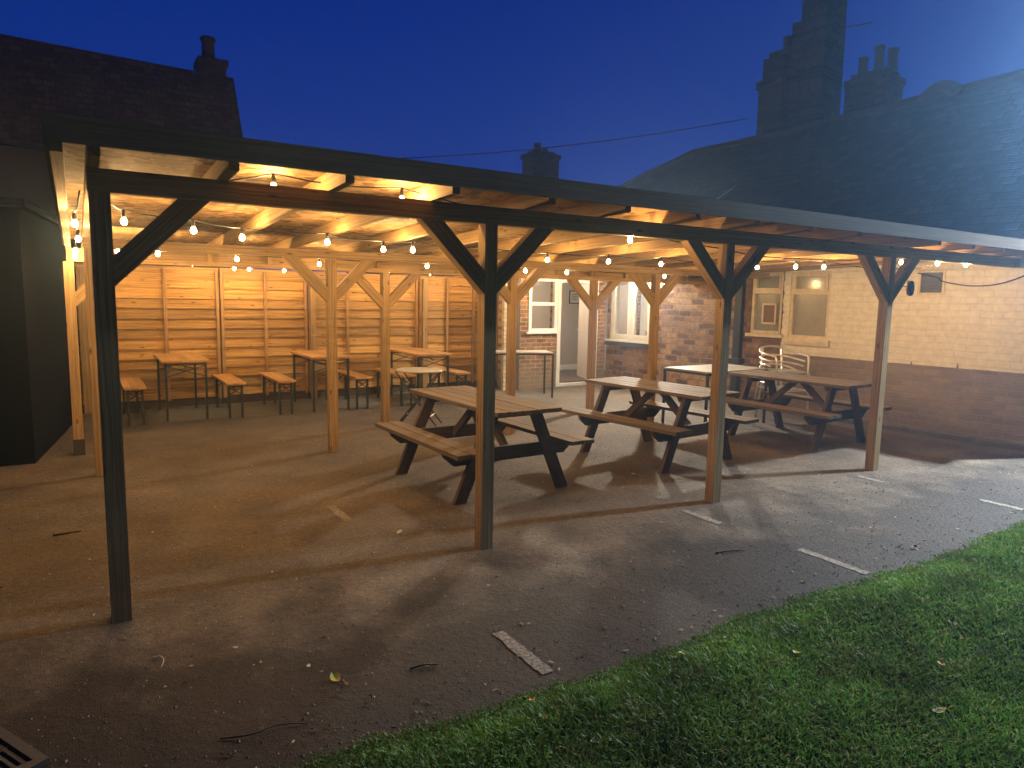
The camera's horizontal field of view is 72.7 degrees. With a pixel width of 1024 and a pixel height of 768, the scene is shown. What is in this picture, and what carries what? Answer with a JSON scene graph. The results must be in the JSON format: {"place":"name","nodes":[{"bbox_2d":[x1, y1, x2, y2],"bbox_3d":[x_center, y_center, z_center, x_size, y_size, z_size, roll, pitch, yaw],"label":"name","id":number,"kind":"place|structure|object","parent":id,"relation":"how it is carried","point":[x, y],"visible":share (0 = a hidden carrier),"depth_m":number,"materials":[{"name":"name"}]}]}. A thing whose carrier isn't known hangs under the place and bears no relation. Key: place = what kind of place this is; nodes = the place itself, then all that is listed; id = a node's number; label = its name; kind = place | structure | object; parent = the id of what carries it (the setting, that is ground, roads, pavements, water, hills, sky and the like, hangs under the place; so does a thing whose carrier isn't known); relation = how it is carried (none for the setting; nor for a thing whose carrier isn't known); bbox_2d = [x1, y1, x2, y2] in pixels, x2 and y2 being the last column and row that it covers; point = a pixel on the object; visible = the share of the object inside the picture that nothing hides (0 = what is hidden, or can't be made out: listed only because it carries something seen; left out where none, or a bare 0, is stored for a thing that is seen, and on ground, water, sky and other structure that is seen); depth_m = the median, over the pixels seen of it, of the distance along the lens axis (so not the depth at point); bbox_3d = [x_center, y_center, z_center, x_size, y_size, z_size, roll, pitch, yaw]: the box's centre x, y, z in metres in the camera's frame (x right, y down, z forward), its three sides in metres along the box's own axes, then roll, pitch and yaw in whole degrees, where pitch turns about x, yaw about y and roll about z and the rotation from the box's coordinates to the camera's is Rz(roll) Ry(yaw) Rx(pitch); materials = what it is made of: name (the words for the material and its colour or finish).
{"place":"outdoors","nodes":[
{"label":"outdoors","id":0,"kind":"place"},
{"bbox_2d":[69,388,530,428],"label":"path","id":1,"kind":"structure","parent":0,"point":[185,413],"depth_m":9.74,"materials":[{"name":"concrete"}]},
{"bbox_2d":[120,377,146,425],"bbox_3d":[-4.823,0.211,8.844,0.243,0.470,1.120,-3,8,-32],"label":"bench","id":2,"kind":"object","parent":1,"relation":"on","point":[134,384],"visible":1,"depth_m":8.49,"materials":[{"name":"orange wood"}]},
{"bbox_2d":[153,353,209,421],"bbox_3d":[-4.365,0.026,9.190,0.548,0.770,1.150,-3,8,-32],"label":"beer table","id":3,"kind":"object","parent":1,"relation":"on","point":[176,359],"visible":1,"depth_m":8.88,"materials":[{"name":"orange wood"}]},
{"bbox_2d":[212,374,245,418],"bbox_3d":[-3.847,0.154,9.450,0.243,0.470,1.120,-3,8,-32],"label":"bench","id":4,"kind":"object","parent":1,"relation":"on","point":[229,381],"visible":1,"depth_m":9.10,"materials":[{"name":"orange wood"}]},
{"bbox_2d":[259,372,295,414],"bbox_3d":[-3.304,0.123,9.787,0.243,0.470,1.120,-3,8,-32],"label":"bench","id":5,"kind":"object","parent":1,"relation":"on","point":[279,379],"visible":1,"depth_m":9.48,"materials":[{"name":"orange wood"}]},
{"bbox_2d":[75,263,498,413],"bbox_3d":[-3.072,-0.746,10.740,6.824,1.964,0.148,-4,9,-34],"label":"fence","id":6,"kind":"object","parent":1,"relation":"on","point":[268,324],"visible":0.6,"depth_m":10.34,"materials":[{"name":"brown wood"}]},
{"bbox_2d":[289,350,352,411],"bbox_3d":[-2.793,-0.063,10.142,0.578,0.770,1.170,-3,8,-32],"label":"beer table","id":7,"kind":"object","parent":1,"relation":"on","point":[315,356],"visible":0.77,"depth_m":9.85,"materials":[{"name":"orange wood"}]},
{"bbox_2d":[338,369,371,408],"bbox_3d":[-2.396,0.070,10.350,0.243,0.470,1.120,-3,8,-32],"label":"bench","id":8,"kind":"object","parent":1,"relation":"on","point":[357,377],"visible":0.75,"depth_m":9.99,"materials":[{"name":"orange wood"}]},
{"bbox_2d":[373,368,415,405],"bbox_3d":[-1.819,0.036,10.708,0.243,0.470,1.120,-3,8,-32],"label":"bench","id":9,"kind":"object","parent":1,"relation":"on","point":[401,375],"visible":0.65,"depth_m":10.33,"materials":[{"name":"orange wood"}]},
{"bbox_2d":[390,348,452,404],"bbox_3d":[-1.467,-0.138,10.941,0.558,0.770,1.250,-3,8,-32],"label":"beer table","id":10,"kind":"object","parent":1,"relation":"on","point":[419,353],"visible":0.91,"depth_m":10.60,"materials":[{"name":"orange wood"}]},
{"bbox_2d":[426,366,470,387],"bbox_3d":[-1.036,-0.007,11.170,0.243,0.470,1.120,-3,8,-32],"label":"bench","id":11,"kind":"object","parent":1,"relation":"on","point":[456,372],"visible":0.62,"depth_m":10.83,"materials":[{"name":"orange wood"}]},
{"bbox_2d":[496,350,553,397],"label":"metal table","id":12,"kind":"object","parent":1,"relation":"on","point":[528,352],"visible":0.53,"depth_m":11.42,"materials":[{"name":"silver metal"}]},
{"bbox_2d":[366,142,560,275],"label":"terraced house","id":13,"kind":"structure","parent":0,"point":[541,162],"depth_m":20.59,"materials":[{"name":"brick"}]},
{"bbox_2d":[0,311,1023,767],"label":"ground","id":14,"kind":"structure","parent":0,"point":[358,475],"depth_m":4.35,"materials":[{"name":"grey gravel"}]},
{"bbox_2d":[0,726,49,767],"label":"drain gully","id":15,"kind":"object","parent":14,"relation":"on","point":[16,752],"visible":1,"depth_m":2.44,"materials":[{"name":"metal"}]},
{"bbox_2d":[0,197,83,466],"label":"outbuilding","id":16,"kind":"structure","parent":14,"relation":"on","point":[36,423],"depth_m":6.55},
{"bbox_2d":[53,530,80,535],"bbox_3d":[-2.989,1.001,4.669,0.163,0.016,0.027,-4,9,-34],"label":"twig","id":17,"kind":"object","parent":14,"relation":"on","point":[56,534],"visible":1,"depth_m":4.66,"materials":[{"name":"brown wood"}]},
{"bbox_2d":[0,34,247,373],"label":"gabled house","id":18,"kind":"structure","parent":14,"relation":"on","point":[37,78],"depth_m":12.65,"materials":[{"name":"brick"}]},
{"bbox_2d":[404,118,748,158],"bbox_3d":[-0.482,-4.959,14.076,10.359,0.930,0.022,1,7,2],"label":"overhead wire","id":19,"kind":"object","parent":18,"relation":"attached to","point":[577,144],"visible":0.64,"depth_m":14.01,"materials":[{"name":"black rubber"}]},
{"bbox_2d":[220,723,306,739],"bbox_3d":[-0.930,1.301,2.612,0.309,0.013,0.031,-2,8,-23],"label":"twig","id":20,"kind":"object","parent":14,"relation":"on","point":[229,737],"visible":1,"depth_m":2.59,"materials":[{"name":"brown wood"}]},
{"bbox_2d":[330,672,339,680],"bbox_3d":[-0.754,1.254,2.971,0.060,0.012,0.044,28,26,36],"label":"fallen leaf","id":21,"kind":"object","parent":14,"relation":"on","point":[334,676],"visible":1,"depth_m":2.98,"materials":[{"name":"yellow plant"}]},
{"bbox_2d":[327,505,351,520],"bbox_3d":[-1.303,0.968,5.234,0.075,0.001,0.430,-3,8,-32],"label":"parking line marking","id":22,"kind":"object","parent":14,"relation":"on","point":[343,516],"visible":1,"depth_m":5.21,"materials":[{"name":"white paint"}]},
{"bbox_2d":[395,367,443,425],"bbox_3d":[-1.177,0.167,8.811,0.611,0.708,0.610,-3,8,-32],"label":"bistro table","id":23,"kind":"object","parent":14,"relation":"on","point":[404,370],"visible":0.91,"depth_m":8.73,"materials":[{"name":"black paint"}]},
{"bbox_2d":[410,663,437,669],"bbox_3d":[-0.391,1.252,3.090,0.125,0.015,0.014,-1,8,-19],"label":"twig","id":24,"kind":"object","parent":14,"relation":"on","point":[416,666],"visible":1,"depth_m":3.08,"materials":[{"name":"brown wood"}]},
{"bbox_2d":[375,385,593,504],"bbox_3d":[-0.290,0.490,6.215,1.332,0.750,1.573,-4,9,-34],"label":"picnic table","id":25,"kind":"object","parent":14,"relation":"on","point":[550,443],"visible":0.91,"depth_m":5.97,"materials":[{"name":"brown wood"}]},
{"bbox_2d":[0,423,1023,765],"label":"leaf litter","id":26,"kind":"object","parent":14,"relation":"on","point":[220,755],"visible":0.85,"depth_m":3.48,"materials":[{"name":"brown plant"}]},
{"bbox_2d":[493,631,552,674],"bbox_3d":[0.044,1.246,3.241,0.075,0.001,0.430,-3,8,-32],"label":"parking line marking","id":27,"kind":"object","parent":14,"relation":"on","point":[527,656],"visible":1,"depth_m":3.22,"materials":[{"name":"white paint"}]},
{"bbox_2d":[41,111,1023,623],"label":"pergola","id":28,"kind":"object","parent":14,"relation":"on","point":[175,181],"visible":0.98,"depth_m":5.06,"materials":[{"name":"brown wood"}]},
{"bbox_2d":[71,190,80,258],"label":"festoon lights","id":29,"kind":"object","parent":28,"relation":"hanging from","point":[74,223],"visible":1,"depth_m":4.33,"materials":[{"name":"white glass"}]},
{"bbox_2d":[80,241,698,277],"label":"festoon lights","id":30,"kind":"object","parent":28,"relation":"hanging from","point":[319,263],"visible":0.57,"depth_m":7.50,"materials":[{"name":"white glass"}]},
{"bbox_2d":[111,203,916,269],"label":"festoon lights","id":31,"kind":"object","parent":28,"relation":"hanging from","point":[193,229],"visible":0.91,"depth_m":5.62,"materials":[{"name":"white glass"}]},
{"bbox_2d":[229,173,967,266],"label":"festoon lights","id":32,"kind":"object","parent":28,"relation":"hanging from","point":[273,182],"visible":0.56,"depth_m":4.11,"materials":[{"name":"white glass"}]},
{"bbox_2d":[562,376,758,473],"bbox_3d":[1.525,0.386,7.326,1.332,0.751,1.572,-4,9,-38],"label":"picnic table","id":33,"kind":"object","parent":14,"relation":"on","point":[638,412],"visible":0.91,"depth_m":7.17,"materials":[{"name":"brown wood"}]},
{"bbox_2d":[680,509,722,523],"bbox_3d":[1.446,1.013,5.308,0.074,0.001,0.380,-3,8,-32],"label":"parking line marking","id":34,"kind":"object","parent":14,"relation":"on","point":[702,516],"visible":1,"depth_m":5.31,"materials":[{"name":"white paint"}]},
{"bbox_2d":[661,364,768,422],"bbox_3d":[2.733,0.153,9.364,1.240,0.750,0.740,-4,9,-35],"label":"metal table","id":35,"kind":"object","parent":14,"relation":"on","point":[705,370],"visible":0.58,"depth_m":9.23,"materials":[{"name":"silver metal"}]},
{"bbox_2d":[715,549,745,553],"bbox_3d":[1.443,1.100,4.580,0.229,0.015,0.012,-1,7,-16],"label":"twig","id":36,"kind":"object","parent":14,"relation":"on","point":[729,550],"visible":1,"depth_m":4.57,"materials":[{"name":"wood"}]},
{"bbox_2d":[452,0,1023,443],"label":"brick house","id":37,"kind":"structure","parent":14,"relation":"on","point":[944,154],"depth_m":10.39,"materials":[{"name":"brown brick"}]},
{"bbox_2d":[525,279,558,333],"bbox_3d":[0.539,-1.407,12.507,0.710,0.995,0.130,-3,8,-32],"label":"window","id":38,"kind":"structure","parent":37,"relation":"in","point":[554,304],"depth_m":12.57,"materials":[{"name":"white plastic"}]},
{"bbox_2d":[569,290,578,303],"bbox_3d":[1.382,-1.914,15.318,0.300,0.290,0.020,-3,8,-32],"label":"framed picture","id":39,"kind":"object","parent":37,"relation":"attached to","point":[573,297],"visible":0.73,"depth_m":15.30,"materials":[{"name":"paper"}]},
{"bbox_2d":[577,284,589,378],"bbox_3d":[1.416,-1.038,13.695,0.085,1.840,0.843,0,7,-10],"label":"door","id":40,"kind":"structure","parent":37,"relation":"in","point":[582,329],"depth_m":13.78,"materials":[{"name":"beige paint"}]},
{"bbox_2d":[605,282,650,348],"bbox_3d":[2.191,-1.358,12.817,0.180,1.335,1.150,-4,9,-37],"label":"window","id":41,"kind":"structure","parent":37,"relation":"in","point":[630,310],"depth_m":12.85,"materials":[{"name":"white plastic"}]},
{"bbox_2d":[745,272,783,337],"bbox_3d":[3.905,-1.218,10.611,0.179,0.995,0.615,-4,9,-37],"label":"window","id":42,"kind":"structure","parent":37,"relation":"in","point":[770,290],"depth_m":10.65,"materials":[{"name":"beige paint"}]},
{"bbox_2d":[761,303,776,323],"bbox_3d":[3.934,-1.074,10.631,0.021,0.315,0.240,-4,9,-37],"label":"framed notice","id":43,"kind":"object","parent":37,"relation":"attached to","point":[769,313],"visible":1,"depth_m":10.63,"materials":[{"name":"brown paper"}]},
{"bbox_2d":[782,271,831,346],"bbox_3d":[4.327,-1.095,10.080,0.187,1.070,0.700,-4,9,-37],"label":"window","id":44,"kind":"structure","parent":37,"relation":"in","point":[810,290],"depth_m":10.11,"materials":[{"name":"beige paint"}]},
{"bbox_2d":[906,281,914,295],"bbox_3d":[3.902,-0.936,6.808,0.076,0.147,0.072,-3,8,-32],"label":"cable connector","id":45,"kind":"object","parent":37,"relation":"attached to","point":[910,287],"visible":1,"depth_m":6.78,"materials":[{"name":"blue plastic"}]},
{"bbox_2d":[896,268,1023,286],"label":"power cable","id":46,"kind":"object","parent":37,"relation":"attached to","point":[968,285],"visible":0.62,"depth_m":8.38,"materials":[{"name":"black rubber"}]},
{"bbox_2d":[754,363,810,422],"bbox_3d":[3.780,0.112,9.768,0.602,0.777,0.545,-1,7,-16],"label":"metal chair","id":47,"kind":"object","parent":14,"relation":"on","point":[761,386],"visible":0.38,"depth_m":9.84,"materials":[{"name":"metal"}]},
{"bbox_2d":[754,345,810,403],"bbox_3d":[3.774,-0.139,9.754,0.602,0.777,0.545,-1,8,-17],"label":"metal chair","id":48,"kind":"object","parent":47,"relation":"on","point":[777,369],"visible":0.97,"depth_m":9.80,"materials":[{"name":"metal"}]},
{"bbox_2d":[726,370,891,452],"bbox_3d":[3.438,0.292,8.374,1.332,0.751,1.575,-4,9,-36],"label":"picnic table","id":49,"kind":"object","parent":14,"relation":"on","point":[777,402],"visible":0.89,"depth_m":8.17,"materials":[{"name":"brown wood"}]},
{"bbox_2d":[797,548,870,573],"bbox_3d":[2.051,1.132,4.457,0.073,0.001,0.480,-3,8,-32],"label":"parking line marking","id":50,"kind":"object","parent":14,"relation":"on","point":[837,562],"visible":1,"depth_m":4.44,"materials":[{"name":"white paint"}]},
{"bbox_2d":[857,476,884,482],"bbox_3d":[3.381,0.895,6.549,0.073,0.001,0.250,-3,8,-32],"label":"parking line marking","id":51,"kind":"object","parent":14,"relation":"on","point":[871,479],"visible":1,"depth_m":6.53,"materials":[{"name":"white paint"}]},
{"bbox_2d":[760,409,1023,450],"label":"kerb","id":52,"kind":"structure","parent":14,"relation":"on","point":[985,441],"depth_m":8.62,"materials":[{"name":"concrete"}]},
{"bbox_2d":[980,499,1022,509],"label":"parking line marking","id":53,"kind":"object","parent":14,"relation":"on","point":[1014,507],"visible":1,"depth_m":5.79,"materials":[{"name":"white paint"}]},
{"bbox_2d":[0,0,1023,310],"label":"sky","id":54,"kind":"structure","parent":0,"point":[391,78],"materials":[{"name":"blue"}]},
{"bbox_2d":[273,519,1023,767],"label":"lawn","id":55,"kind":"structure","parent":0,"point":[825,727],"depth_m":2.76,"materials":[{"name":"plant"}]},
{"bbox_2d":[929,707,945,712],"bbox_3d":[1.690,1.292,2.756,0.060,0.016,0.044,-15,-4,23],"label":"fallen leaf","id":56,"kind":"object","parent":55,"relation":"on","point":[940,709],"visible":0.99,"depth_m":2.76,"materials":[{"name":"beige plant"}]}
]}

